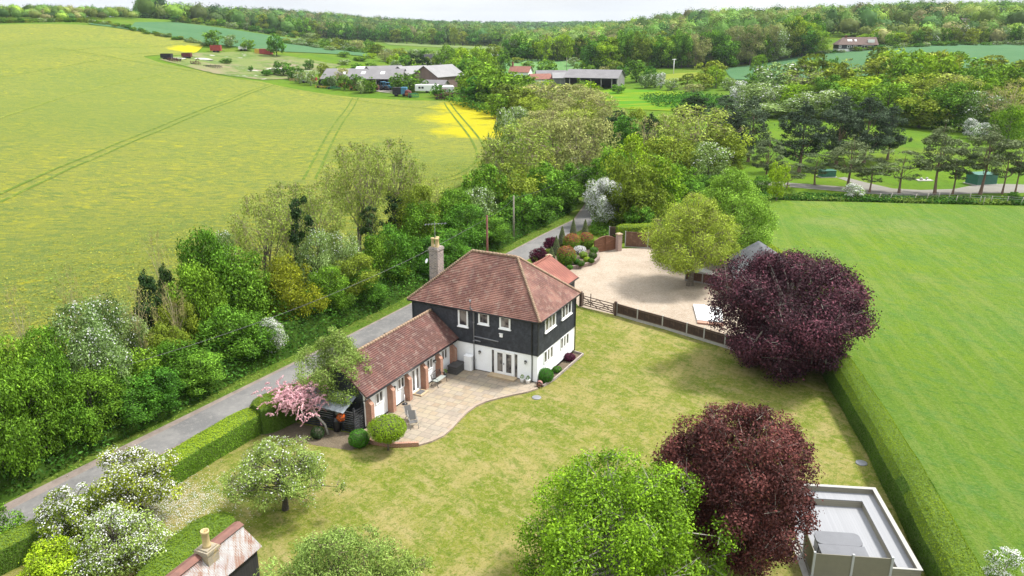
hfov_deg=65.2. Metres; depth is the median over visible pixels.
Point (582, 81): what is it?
broadleaf tree
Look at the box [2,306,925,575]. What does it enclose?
lawn
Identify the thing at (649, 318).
board fence
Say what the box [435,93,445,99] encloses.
farm implement
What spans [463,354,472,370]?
utility cabinet
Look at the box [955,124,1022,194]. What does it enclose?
pine tree
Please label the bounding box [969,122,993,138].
hawthorn tree
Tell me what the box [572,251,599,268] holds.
bed edging
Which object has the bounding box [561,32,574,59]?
broadleaf tree
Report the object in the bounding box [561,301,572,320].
window
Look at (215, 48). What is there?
farm trailer
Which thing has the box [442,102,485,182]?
wheel track
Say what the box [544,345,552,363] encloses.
window
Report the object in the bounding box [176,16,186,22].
hedge bush
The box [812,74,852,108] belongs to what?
broadleaf tree
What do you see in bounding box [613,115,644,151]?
broadleaf tree
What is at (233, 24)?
hedge bush
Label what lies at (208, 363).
broadleaf tree
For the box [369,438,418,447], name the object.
brick wall
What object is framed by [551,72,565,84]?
farm shed
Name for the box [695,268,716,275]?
concrete ramp
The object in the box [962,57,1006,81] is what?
broadleaf tree
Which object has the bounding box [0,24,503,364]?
rape field
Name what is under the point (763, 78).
hawthorn tree
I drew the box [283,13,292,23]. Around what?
broadleaf tree
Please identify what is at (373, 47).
broadleaf tree
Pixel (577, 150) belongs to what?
broadleaf tree
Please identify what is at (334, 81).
hawthorn tree
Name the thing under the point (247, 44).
broadleaf tree
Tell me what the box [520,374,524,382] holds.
plant pot
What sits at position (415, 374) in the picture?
french doors
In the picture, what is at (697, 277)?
board fence
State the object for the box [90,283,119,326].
bare tree
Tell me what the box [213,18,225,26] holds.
hedge bush
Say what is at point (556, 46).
broadleaf tree
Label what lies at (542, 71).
farm shed
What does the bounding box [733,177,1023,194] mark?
track
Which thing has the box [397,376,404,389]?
window
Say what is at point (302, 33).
hedge bush
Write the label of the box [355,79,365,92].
hawthorn tree
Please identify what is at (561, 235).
conifer cone
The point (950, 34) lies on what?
broadleaf tree
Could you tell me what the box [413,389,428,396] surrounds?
stone step
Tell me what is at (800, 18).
broadleaf tree
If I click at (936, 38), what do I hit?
hawthorn tree
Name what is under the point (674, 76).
hay field
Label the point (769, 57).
broadleaf tree
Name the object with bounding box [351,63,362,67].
broadleaf tree
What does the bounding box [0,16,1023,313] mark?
terrain
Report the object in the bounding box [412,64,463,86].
timber barn
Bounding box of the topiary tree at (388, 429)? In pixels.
[367,413,406,450]
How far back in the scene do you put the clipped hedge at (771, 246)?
87.34 m
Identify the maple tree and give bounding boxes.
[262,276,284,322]
[263,253,331,320]
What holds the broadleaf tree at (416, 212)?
on the bank
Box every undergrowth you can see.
[429,87,671,154]
[590,181,711,236]
[639,90,768,112]
[763,75,1023,137]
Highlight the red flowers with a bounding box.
[336,413,344,421]
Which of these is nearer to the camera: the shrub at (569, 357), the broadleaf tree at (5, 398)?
the broadleaf tree at (5, 398)
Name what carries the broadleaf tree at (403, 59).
on the terrain at (916, 134)
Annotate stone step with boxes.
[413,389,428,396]
[487,372,516,381]
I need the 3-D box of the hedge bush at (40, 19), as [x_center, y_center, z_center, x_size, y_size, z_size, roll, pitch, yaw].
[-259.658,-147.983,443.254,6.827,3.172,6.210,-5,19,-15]
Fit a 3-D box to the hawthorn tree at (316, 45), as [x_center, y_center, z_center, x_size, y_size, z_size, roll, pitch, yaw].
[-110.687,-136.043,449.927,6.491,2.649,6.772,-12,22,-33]
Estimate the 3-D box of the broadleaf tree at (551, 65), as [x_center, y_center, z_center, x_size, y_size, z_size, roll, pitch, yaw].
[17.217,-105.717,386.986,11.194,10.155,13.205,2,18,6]
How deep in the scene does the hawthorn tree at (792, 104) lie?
203.15 m
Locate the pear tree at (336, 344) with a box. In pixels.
[291,326,374,406]
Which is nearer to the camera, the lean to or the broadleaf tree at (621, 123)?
the lean to
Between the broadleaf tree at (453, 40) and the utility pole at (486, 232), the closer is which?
the utility pole at (486, 232)
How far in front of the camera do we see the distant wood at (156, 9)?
850.86 m
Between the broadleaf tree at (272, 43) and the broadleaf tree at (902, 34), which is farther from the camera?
the broadleaf tree at (902, 34)
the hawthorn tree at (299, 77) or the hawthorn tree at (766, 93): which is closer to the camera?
the hawthorn tree at (766, 93)
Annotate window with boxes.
[375,390,382,404]
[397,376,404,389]
[426,357,432,369]
[441,348,446,359]
[457,310,468,328]
[477,313,489,326]
[498,317,510,330]
[544,313,556,333]
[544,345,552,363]
[560,332,568,349]
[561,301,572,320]
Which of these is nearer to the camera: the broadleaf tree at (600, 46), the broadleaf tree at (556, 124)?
the broadleaf tree at (556, 124)
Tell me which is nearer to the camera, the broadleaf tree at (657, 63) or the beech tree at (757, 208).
the beech tree at (757, 208)
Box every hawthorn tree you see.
[33,298,120,383]
[43,325,136,401]
[76,289,146,370]
[102,313,154,373]
[204,229,239,291]
[221,35,237,46]
[257,315,288,352]
[290,227,339,297]
[293,42,308,45]
[293,71,303,83]
[303,70,317,85]
[309,43,319,47]
[322,231,365,283]
[323,46,335,49]
[327,75,336,87]
[337,59,350,64]
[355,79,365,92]
[389,60,400,64]
[404,49,420,56]
[462,187,499,218]
[487,107,517,179]
[496,106,530,123]
[506,33,518,59]
[566,57,579,65]
[579,176,623,227]
[637,74,652,87]
[647,73,660,87]
[656,73,665,87]
[664,78,679,89]
[684,141,734,180]
[720,78,737,89]
[725,28,742,63]
[727,102,791,116]
[729,83,748,104]
[732,82,790,104]
[750,61,807,88]
[756,71,791,97]
[759,87,775,103]
[764,30,790,60]
[766,97,819,117]
[777,30,792,57]
[789,88,858,118]
[841,183,865,196]
[922,31,939,43]
[950,90,1010,132]
[953,24,975,42]
[961,118,980,136]
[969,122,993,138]
[1003,28,1013,42]
[1016,24,1023,41]
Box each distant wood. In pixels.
[0,3,141,19]
[132,0,518,44]
[407,18,626,30]
[498,0,1023,59]
[600,8,826,65]
[856,16,1023,42]
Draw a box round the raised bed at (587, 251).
[555,248,590,266]
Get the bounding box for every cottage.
[508,62,533,75]
[528,73,552,83]
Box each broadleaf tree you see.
[0,332,57,417]
[0,358,69,475]
[0,367,41,477]
[11,324,81,407]
[25,349,98,443]
[57,362,129,445]
[86,373,164,424]
[104,346,166,401]
[126,365,188,413]
[138,321,192,363]
[150,338,204,391]
[155,297,200,350]
[165,259,230,343]
[168,348,226,399]
[171,225,237,322]
[189,242,281,325]
[195,303,262,361]
[201,30,224,44]
[219,58,232,63]
[225,321,285,358]
[228,264,284,329]
[240,38,255,50]
[255,13,268,28]
[261,69,273,75]
[264,68,276,73]
[265,32,286,55]
[273,61,295,74]
[274,14,284,21]
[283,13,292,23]
[287,65,303,78]
[293,18,303,32]
[298,15,310,31]
[302,59,314,69]
[304,264,357,311]
[306,38,318,45]
[307,20,319,35]
[307,23,316,33]
[313,20,332,38]
[313,39,330,46]
[316,63,331,76]
[319,20,333,38]
[320,74,337,86]
[327,23,336,38]
[330,252,383,297]
[332,20,345,38]
[333,39,348,49]
[334,67,348,82]
[337,23,351,39]
[337,75,350,89]
[338,51,349,56]
[344,47,358,51]
[345,25,356,39]
[348,40,366,49]
[348,74,363,90]
[349,269,388,306]
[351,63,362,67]
[353,56,368,60]
[357,24,370,40]
[359,77,377,92]
[361,223,423,279]
[361,232,411,282]
[362,53,375,57]
[363,39,375,49]
[366,44,384,54]
[368,27,379,40]
[376,52,393,61]
[379,26,390,41]
[379,49,395,55]
[385,53,398,63]
[388,72,401,88]
[389,28,401,42]
[393,48,406,55]
[393,182,441,243]
[394,70,428,90]
[398,53,410,65]
[398,201,453,253]
[399,25,413,43]
[411,235,450,276]
[414,30,431,43]
[419,48,433,56]
[425,56,435,64]
[426,28,436,43]
[431,83,443,95]
[432,49,444,64]
[432,228,471,264]
[433,29,444,44]
[435,187,478,234]
[438,203,491,247]
[439,45,456,63]
[442,57,459,66]
[449,27,459,44]
[453,47,471,63]
[455,31,468,45]
[455,55,491,89]
[457,78,476,94]
[458,53,476,72]
[458,74,496,100]
[461,163,511,215]
[465,30,481,45]
[469,45,484,61]
[469,60,488,79]
[474,64,515,102]
[474,163,546,213]
[475,216,514,242]
[478,48,497,72]
[479,33,491,45]
[480,93,511,116]
[485,44,503,67]
[485,83,522,109]
[489,32,504,45]
[495,48,511,71]
[498,191,541,227]
[501,40,517,56]
[503,71,537,97]
[504,86,539,112]
[508,31,527,59]
[510,96,555,116]
[511,57,523,62]
[515,40,534,60]
[518,192,563,221]
[519,42,534,59]
[519,84,552,107]
[520,110,562,133]
[520,113,583,172]
[521,61,534,68]
[524,160,569,207]
[525,81,575,104]
[526,41,536,59]
[526,98,563,120]
[529,35,546,59]
[532,41,545,59]
[536,35,552,58]
[536,59,557,69]
[536,79,564,100]
[542,83,596,106]
[544,116,613,180]
[545,98,591,121]
[545,180,586,209]
[547,41,565,60]
[552,34,571,60]
[558,99,609,128]
[559,162,597,198]
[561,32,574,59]
[562,87,604,115]
[570,116,623,174]
[571,40,582,58]
[573,34,590,55]
[573,38,587,59]
[573,61,586,68]
[573,81,604,104]
[575,78,588,85]
[579,157,608,188]
[580,41,606,68]
[583,65,594,68]
[583,92,624,122]
[585,34,609,69]
[585,146,635,202]
[591,41,619,68]
[592,37,624,68]
[593,106,629,131]
[600,141,675,218]
[602,214,623,226]
[603,185,638,225]
[607,60,622,69]
[610,35,641,67]
[610,83,625,92]
[611,132,653,187]
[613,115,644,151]
[614,29,638,67]
[617,65,628,77]
[622,60,647,81]
[622,180,675,222]
[623,205,655,223]
[625,30,657,65]
[625,107,646,125]
[626,30,647,64]
[639,155,688,213]
[640,40,659,62]
[642,35,664,66]
[643,66,657,78]
[644,134,698,177]
[651,31,672,66]
[655,35,683,67]
[660,39,691,66]
[667,163,702,188]
[673,29,694,67]
[678,32,710,66]
[678,84,704,93]
[679,33,712,67]
[679,73,694,85]
[680,178,705,199]
[686,123,755,175]
[692,73,713,89]
[694,32,716,64]
[694,40,715,65]
[694,60,727,84]
[695,173,730,191]
[701,34,733,64]
[704,29,726,63]
[705,65,726,87]
[712,34,741,66]
[712,142,750,176]
[724,24,753,62]
[735,29,760,63]
[740,24,768,64]
[742,73,758,86]
[743,26,767,60]
[749,56,761,72]
[750,32,776,61]
[751,175,772,190]
[754,54,767,72]
[759,23,783,61]
[766,160,791,200]
[778,83,829,104]
[782,20,807,56]
[783,18,801,56]
[791,16,816,55]
[791,53,830,85]
[792,26,820,55]
[800,12,826,51]
[805,25,831,53]
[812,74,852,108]
[813,61,855,83]
[821,86,885,117]
[822,56,838,71]
[822,76,886,103]
[845,69,886,96]
[857,33,873,36]
[857,55,908,82]
[861,82,924,122]
[864,47,895,75]
[873,48,910,73]
[873,55,922,102]
[879,78,917,107]
[884,31,900,45]
[888,48,938,81]
[888,72,965,109]
[893,32,906,43]
[893,88,964,127]
[899,34,914,44]
[909,29,925,44]
[916,27,932,43]
[917,49,964,84]
[918,52,963,88]
[919,81,979,129]
[931,59,991,101]
[940,24,953,41]
[948,27,962,42]
[948,51,970,71]
[962,28,982,41]
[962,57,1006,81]
[964,76,1006,117]
[967,54,1009,74]
[976,29,990,42]
[981,27,997,42]
[986,63,1023,96]
[988,104,1023,140]
[989,77,1023,113]
[993,59,1023,90]
[1000,66,1023,103]
[1007,25,1023,42]
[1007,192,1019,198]
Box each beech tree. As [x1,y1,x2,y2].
[637,191,744,286]
[689,165,779,264]
[703,247,881,387]
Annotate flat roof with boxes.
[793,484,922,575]
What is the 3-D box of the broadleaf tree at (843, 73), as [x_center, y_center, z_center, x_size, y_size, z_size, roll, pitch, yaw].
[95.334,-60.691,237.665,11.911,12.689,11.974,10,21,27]
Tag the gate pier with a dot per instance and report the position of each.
(618, 246)
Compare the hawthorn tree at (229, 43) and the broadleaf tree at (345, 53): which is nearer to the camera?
the hawthorn tree at (229, 43)
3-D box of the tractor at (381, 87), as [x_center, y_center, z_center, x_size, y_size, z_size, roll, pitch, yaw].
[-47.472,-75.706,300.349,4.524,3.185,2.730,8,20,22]
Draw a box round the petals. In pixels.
[67,469,271,549]
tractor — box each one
[379,81,391,89]
[440,88,453,98]
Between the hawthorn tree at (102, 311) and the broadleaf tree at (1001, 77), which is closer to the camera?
the hawthorn tree at (102, 311)
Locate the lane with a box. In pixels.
[0,111,593,527]
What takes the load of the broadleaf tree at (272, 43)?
on the terrain at (916, 134)
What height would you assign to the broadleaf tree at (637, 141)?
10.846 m
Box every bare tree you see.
[0,284,33,353]
[53,260,83,340]
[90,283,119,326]
[121,282,154,355]
[140,228,171,297]
[150,280,186,334]
[630,117,657,148]
[979,87,1016,127]
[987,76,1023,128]
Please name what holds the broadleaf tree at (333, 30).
on the terrain at (916, 134)
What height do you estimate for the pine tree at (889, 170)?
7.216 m
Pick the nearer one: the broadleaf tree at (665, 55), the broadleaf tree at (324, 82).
the broadleaf tree at (324, 82)
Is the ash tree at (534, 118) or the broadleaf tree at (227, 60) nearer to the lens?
the ash tree at (534, 118)
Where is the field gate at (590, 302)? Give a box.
[582,293,613,313]
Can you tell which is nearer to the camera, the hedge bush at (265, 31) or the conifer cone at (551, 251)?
the conifer cone at (551, 251)
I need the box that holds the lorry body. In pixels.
[392,87,407,95]
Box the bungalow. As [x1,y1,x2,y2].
[833,35,878,50]
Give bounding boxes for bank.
[0,197,576,503]
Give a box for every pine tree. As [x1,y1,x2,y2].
[701,95,747,130]
[711,108,753,151]
[727,95,770,161]
[745,132,785,181]
[772,101,831,171]
[775,161,806,187]
[795,151,833,184]
[816,91,868,164]
[825,134,876,188]
[838,93,894,162]
[854,157,889,191]
[872,103,913,159]
[875,149,931,192]
[914,119,970,194]
[942,148,981,193]
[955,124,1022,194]
[987,139,1023,193]
[1005,139,1023,191]
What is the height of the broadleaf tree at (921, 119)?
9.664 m
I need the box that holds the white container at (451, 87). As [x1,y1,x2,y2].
[442,85,453,92]
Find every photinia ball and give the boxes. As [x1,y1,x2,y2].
[556,245,576,265]
[563,233,581,247]
[579,232,593,248]
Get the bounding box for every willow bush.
[253,520,401,575]
[344,545,434,575]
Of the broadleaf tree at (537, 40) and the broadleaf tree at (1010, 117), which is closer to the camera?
the broadleaf tree at (1010, 117)
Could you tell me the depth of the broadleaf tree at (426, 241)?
82.59 m
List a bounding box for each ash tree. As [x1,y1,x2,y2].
[225,191,303,275]
[255,180,320,280]
[283,178,347,257]
[319,141,395,253]
[336,148,390,237]
[366,136,426,223]
[385,172,443,213]
[473,137,526,176]
[481,121,563,191]
[507,117,553,138]
[510,147,559,179]
[552,108,601,139]
[649,110,704,156]
[655,102,748,175]
[778,65,829,90]
[829,58,864,79]
[917,72,985,104]
[977,98,1023,135]
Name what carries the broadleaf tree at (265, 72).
on the terrain at (916, 134)
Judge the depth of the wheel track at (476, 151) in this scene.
176.80 m
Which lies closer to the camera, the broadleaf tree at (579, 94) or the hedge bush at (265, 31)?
the broadleaf tree at (579, 94)
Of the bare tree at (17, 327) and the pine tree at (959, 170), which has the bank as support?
the bare tree at (17, 327)
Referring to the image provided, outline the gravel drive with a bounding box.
[570,248,776,334]
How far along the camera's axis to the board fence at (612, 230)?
98.54 m
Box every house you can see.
[310,222,580,427]
[423,54,446,63]
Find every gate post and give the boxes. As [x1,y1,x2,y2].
[579,291,582,306]
[614,301,616,315]
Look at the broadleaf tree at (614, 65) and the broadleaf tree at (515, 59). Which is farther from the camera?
the broadleaf tree at (515, 59)
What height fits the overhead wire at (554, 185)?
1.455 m
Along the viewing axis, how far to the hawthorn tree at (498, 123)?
129.83 m
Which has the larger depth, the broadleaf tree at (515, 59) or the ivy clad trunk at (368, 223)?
the broadleaf tree at (515, 59)
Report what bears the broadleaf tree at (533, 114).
on the terrain at (916, 134)
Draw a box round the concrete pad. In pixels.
[693,304,722,321]
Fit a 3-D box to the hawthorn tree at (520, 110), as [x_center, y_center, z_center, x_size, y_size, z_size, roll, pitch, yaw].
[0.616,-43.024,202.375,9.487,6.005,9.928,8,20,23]
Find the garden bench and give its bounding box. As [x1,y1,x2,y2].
[430,369,446,387]
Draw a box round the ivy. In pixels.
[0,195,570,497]
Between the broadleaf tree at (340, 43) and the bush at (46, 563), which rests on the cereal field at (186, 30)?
the broadleaf tree at (340, 43)
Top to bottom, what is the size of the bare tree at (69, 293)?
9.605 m
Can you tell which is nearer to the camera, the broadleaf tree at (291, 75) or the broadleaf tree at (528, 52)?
the broadleaf tree at (291, 75)
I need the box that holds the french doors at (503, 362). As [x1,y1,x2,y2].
[492,349,517,376]
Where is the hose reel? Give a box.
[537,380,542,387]
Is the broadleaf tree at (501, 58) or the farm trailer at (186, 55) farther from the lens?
the broadleaf tree at (501, 58)
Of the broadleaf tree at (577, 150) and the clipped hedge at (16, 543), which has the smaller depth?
the clipped hedge at (16, 543)
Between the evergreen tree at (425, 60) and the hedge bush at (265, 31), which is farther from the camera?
the hedge bush at (265, 31)
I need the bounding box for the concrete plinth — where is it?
[916,177,933,180]
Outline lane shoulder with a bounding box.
[1,151,591,511]
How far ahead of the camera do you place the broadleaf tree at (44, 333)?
51.16 m
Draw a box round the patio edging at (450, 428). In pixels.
[419,387,537,445]
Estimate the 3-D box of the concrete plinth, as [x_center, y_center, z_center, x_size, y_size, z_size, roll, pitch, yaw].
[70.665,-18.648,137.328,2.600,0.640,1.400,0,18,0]
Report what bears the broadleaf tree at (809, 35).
on the terrain at (916, 134)
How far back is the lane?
56.06 m
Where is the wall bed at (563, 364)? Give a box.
[541,352,580,383]
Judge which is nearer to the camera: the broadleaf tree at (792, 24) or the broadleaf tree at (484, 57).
the broadleaf tree at (484, 57)
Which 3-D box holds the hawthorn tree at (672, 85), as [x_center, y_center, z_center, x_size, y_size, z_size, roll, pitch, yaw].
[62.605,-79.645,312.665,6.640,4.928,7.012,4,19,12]
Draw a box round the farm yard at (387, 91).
[377,84,392,93]
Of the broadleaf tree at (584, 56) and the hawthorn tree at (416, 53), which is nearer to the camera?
the broadleaf tree at (584, 56)
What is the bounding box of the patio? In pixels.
[364,369,536,442]
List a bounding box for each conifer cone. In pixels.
[549,246,554,257]
[553,235,559,255]
[558,226,564,245]
[570,218,576,234]
[581,219,588,232]
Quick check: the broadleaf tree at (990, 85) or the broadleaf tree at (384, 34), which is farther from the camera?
the broadleaf tree at (384, 34)
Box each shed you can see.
[166,521,261,575]
[320,68,405,84]
[364,65,401,84]
[390,65,426,84]
[421,80,449,88]
[535,70,566,79]
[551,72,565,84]
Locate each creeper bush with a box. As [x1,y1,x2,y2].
[0,502,27,533]
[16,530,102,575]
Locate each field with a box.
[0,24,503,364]
[89,22,369,56]
[384,42,495,48]
[502,59,579,77]
[661,72,697,81]
[726,43,1023,79]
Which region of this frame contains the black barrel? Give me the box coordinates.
[332,415,340,431]
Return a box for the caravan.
[415,84,438,92]
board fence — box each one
[609,226,615,237]
[616,303,636,320]
[625,231,647,247]
[636,309,661,327]
[661,315,685,335]
[685,271,701,282]
[686,322,703,340]
[701,273,718,284]
[703,327,724,346]
[724,334,733,350]
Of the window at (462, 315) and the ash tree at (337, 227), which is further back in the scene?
the ash tree at (337, 227)
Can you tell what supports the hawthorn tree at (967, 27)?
on the terrain at (916, 134)
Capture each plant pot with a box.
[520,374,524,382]
[525,375,530,383]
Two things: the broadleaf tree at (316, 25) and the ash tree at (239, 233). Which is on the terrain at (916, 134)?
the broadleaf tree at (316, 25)
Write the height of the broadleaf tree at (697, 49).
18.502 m
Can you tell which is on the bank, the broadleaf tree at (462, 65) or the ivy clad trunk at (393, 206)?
the ivy clad trunk at (393, 206)
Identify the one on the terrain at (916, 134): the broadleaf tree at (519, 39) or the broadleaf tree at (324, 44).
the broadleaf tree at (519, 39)
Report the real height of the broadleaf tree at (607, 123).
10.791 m
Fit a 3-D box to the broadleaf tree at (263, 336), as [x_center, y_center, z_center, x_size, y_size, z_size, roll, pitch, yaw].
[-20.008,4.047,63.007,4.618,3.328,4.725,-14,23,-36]
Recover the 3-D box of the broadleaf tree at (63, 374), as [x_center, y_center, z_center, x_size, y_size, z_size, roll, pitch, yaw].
[-27.837,6.944,48.955,3.496,6.779,4.255,-16,24,-39]
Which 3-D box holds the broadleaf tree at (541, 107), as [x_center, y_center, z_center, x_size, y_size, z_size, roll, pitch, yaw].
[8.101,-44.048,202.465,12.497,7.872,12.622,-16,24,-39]
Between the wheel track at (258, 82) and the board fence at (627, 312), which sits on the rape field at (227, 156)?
the wheel track at (258, 82)
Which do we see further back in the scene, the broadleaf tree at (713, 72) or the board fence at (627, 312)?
the broadleaf tree at (713, 72)
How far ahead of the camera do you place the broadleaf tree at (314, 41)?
572.11 m
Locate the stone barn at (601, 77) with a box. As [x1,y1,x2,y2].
[563,69,625,88]
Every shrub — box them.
[310,426,324,439]
[552,366,562,372]
[564,353,575,360]
[574,245,585,253]
[577,260,584,266]
[579,251,587,257]
[588,252,596,258]
[589,247,597,252]
[980,546,1023,575]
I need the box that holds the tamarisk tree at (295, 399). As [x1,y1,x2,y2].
[251,375,328,434]
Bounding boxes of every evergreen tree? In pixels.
[127,269,172,338]
[151,263,185,334]
[407,54,417,65]
[415,54,430,64]
[601,110,635,146]
[638,112,663,144]
[671,102,695,118]
[681,93,716,117]
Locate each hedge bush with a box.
[37,18,47,21]
[169,15,181,21]
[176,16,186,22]
[204,20,214,24]
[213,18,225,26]
[224,22,231,27]
[231,22,238,28]
[235,21,242,29]
[241,23,248,29]
[251,25,261,31]
[263,28,274,33]
[286,32,294,36]
[295,37,306,45]
[298,31,305,38]
[307,33,315,39]
[312,33,320,40]
[930,41,942,45]
[942,41,959,45]
[989,41,1002,44]
[1010,41,1023,44]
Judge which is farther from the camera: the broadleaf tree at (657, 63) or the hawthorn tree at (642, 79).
the broadleaf tree at (657, 63)
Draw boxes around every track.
[0,58,110,76]
[0,69,194,117]
[0,84,267,194]
[0,84,274,202]
[59,48,443,109]
[302,98,352,178]
[314,98,358,178]
[430,103,477,181]
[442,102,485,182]
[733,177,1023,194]
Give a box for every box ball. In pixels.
[348,428,370,448]
[538,367,553,382]
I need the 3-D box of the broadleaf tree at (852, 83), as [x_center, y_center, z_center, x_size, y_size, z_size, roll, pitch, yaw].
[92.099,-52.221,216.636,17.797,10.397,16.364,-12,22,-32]
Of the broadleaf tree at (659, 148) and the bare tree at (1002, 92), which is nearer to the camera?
the broadleaf tree at (659, 148)
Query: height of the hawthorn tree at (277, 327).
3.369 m
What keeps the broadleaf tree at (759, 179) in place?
on the terrain at (916, 134)
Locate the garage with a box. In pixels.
[727,241,795,301]
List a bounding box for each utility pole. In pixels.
[486,215,487,250]
[513,195,514,239]
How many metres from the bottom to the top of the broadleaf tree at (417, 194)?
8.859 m
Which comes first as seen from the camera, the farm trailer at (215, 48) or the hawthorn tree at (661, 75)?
the hawthorn tree at (661, 75)
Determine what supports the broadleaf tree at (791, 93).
on the terrain at (916, 134)
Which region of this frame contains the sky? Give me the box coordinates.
[0,0,1022,22]
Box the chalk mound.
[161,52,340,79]
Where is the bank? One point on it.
(117, 432)
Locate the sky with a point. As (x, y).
(448, 10)
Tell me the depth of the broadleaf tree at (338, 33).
797.37 m
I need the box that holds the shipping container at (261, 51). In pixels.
[254,49,272,53]
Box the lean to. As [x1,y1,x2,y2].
[301,385,364,431]
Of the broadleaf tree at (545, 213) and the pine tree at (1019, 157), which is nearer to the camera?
the broadleaf tree at (545, 213)
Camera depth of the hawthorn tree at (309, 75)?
311.18 m
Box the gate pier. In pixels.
[615,233,622,250]
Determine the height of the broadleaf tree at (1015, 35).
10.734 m
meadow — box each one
[602,89,693,110]
[728,200,1023,575]
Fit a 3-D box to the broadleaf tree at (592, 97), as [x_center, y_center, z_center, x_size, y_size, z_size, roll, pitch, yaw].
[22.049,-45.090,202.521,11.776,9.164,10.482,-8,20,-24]
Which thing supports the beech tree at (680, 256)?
on the gravel drive
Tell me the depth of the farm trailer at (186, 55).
347.78 m
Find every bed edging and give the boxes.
[540,351,583,386]
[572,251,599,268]
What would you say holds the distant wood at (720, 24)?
on the terrain at (916, 134)
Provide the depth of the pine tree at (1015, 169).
125.09 m
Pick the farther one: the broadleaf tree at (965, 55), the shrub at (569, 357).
the broadleaf tree at (965, 55)
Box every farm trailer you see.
[160,54,175,59]
[181,53,191,57]
[210,45,221,51]
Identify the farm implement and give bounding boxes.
[408,92,418,97]
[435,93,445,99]
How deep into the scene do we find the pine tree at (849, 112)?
147.12 m
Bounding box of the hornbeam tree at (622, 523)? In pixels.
[506,445,745,575]
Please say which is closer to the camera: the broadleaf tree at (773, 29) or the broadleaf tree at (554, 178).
the broadleaf tree at (554, 178)
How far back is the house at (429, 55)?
428.78 m
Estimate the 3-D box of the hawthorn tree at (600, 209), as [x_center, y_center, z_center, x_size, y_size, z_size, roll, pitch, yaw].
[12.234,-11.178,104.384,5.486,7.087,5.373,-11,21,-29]
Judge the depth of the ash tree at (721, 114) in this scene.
138.36 m
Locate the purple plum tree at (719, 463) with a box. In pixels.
[646,400,827,575]
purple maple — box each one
[529,248,548,262]
[540,237,560,248]
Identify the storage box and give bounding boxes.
[447,360,463,374]
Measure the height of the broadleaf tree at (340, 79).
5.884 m
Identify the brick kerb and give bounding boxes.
[697,320,722,326]
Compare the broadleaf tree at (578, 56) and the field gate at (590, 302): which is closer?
the field gate at (590, 302)
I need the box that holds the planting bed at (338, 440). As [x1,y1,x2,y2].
[264,422,369,449]
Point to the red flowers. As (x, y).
(340, 417)
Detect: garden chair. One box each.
[403,404,415,422]
[407,409,418,429]
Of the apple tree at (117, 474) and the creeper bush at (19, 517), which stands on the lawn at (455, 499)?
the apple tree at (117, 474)
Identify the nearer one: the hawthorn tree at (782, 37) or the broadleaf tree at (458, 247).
the broadleaf tree at (458, 247)
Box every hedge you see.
[0,482,130,575]
[135,511,236,575]
[152,407,260,491]
[249,384,305,434]
[615,223,657,242]
[738,190,1023,204]
[755,240,786,257]
[794,289,985,575]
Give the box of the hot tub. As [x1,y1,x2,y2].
[813,531,868,556]
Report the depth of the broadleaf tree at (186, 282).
61.32 m
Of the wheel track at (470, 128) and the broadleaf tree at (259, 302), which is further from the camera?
the wheel track at (470, 128)
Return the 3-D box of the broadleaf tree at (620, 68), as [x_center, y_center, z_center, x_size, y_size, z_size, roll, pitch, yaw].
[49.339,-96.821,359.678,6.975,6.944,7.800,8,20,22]
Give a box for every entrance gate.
[594,236,604,251]
[605,236,615,250]
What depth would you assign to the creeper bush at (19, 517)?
40.59 m
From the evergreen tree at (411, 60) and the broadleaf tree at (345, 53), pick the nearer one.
the evergreen tree at (411, 60)
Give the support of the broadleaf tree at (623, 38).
on the terrain at (916, 134)
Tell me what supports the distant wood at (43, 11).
on the terrain at (916, 134)
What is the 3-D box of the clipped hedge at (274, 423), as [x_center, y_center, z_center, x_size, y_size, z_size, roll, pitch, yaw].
[-15.609,7.983,53.694,2.225,2.277,3.946,12,22,33]
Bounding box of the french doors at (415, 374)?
[411,366,419,392]
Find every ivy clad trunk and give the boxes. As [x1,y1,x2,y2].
[286,195,319,296]
[358,206,384,265]
[383,196,402,242]
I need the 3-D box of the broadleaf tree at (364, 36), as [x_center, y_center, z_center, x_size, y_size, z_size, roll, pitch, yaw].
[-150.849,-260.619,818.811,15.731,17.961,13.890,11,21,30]
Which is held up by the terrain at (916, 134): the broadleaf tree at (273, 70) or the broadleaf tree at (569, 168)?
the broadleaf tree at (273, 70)
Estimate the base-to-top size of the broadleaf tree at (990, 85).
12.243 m
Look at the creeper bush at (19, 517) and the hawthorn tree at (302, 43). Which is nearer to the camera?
the creeper bush at (19, 517)
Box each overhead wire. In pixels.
[55,219,484,384]
[515,165,594,197]
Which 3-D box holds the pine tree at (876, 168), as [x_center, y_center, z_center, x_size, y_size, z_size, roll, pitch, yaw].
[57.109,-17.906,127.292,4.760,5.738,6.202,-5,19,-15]
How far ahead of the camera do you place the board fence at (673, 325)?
69.46 m
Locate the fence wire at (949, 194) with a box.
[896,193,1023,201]
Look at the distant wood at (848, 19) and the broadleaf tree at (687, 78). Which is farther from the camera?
the distant wood at (848, 19)
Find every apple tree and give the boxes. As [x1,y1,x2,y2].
[33,482,105,546]
[62,499,176,575]
[89,445,185,517]
[213,434,346,513]
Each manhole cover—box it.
[532,395,540,399]
[856,460,867,465]
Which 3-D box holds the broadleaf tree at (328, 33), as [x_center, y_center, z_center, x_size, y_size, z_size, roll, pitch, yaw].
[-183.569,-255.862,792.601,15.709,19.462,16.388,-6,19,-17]
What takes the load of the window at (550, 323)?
in the house at (506, 314)

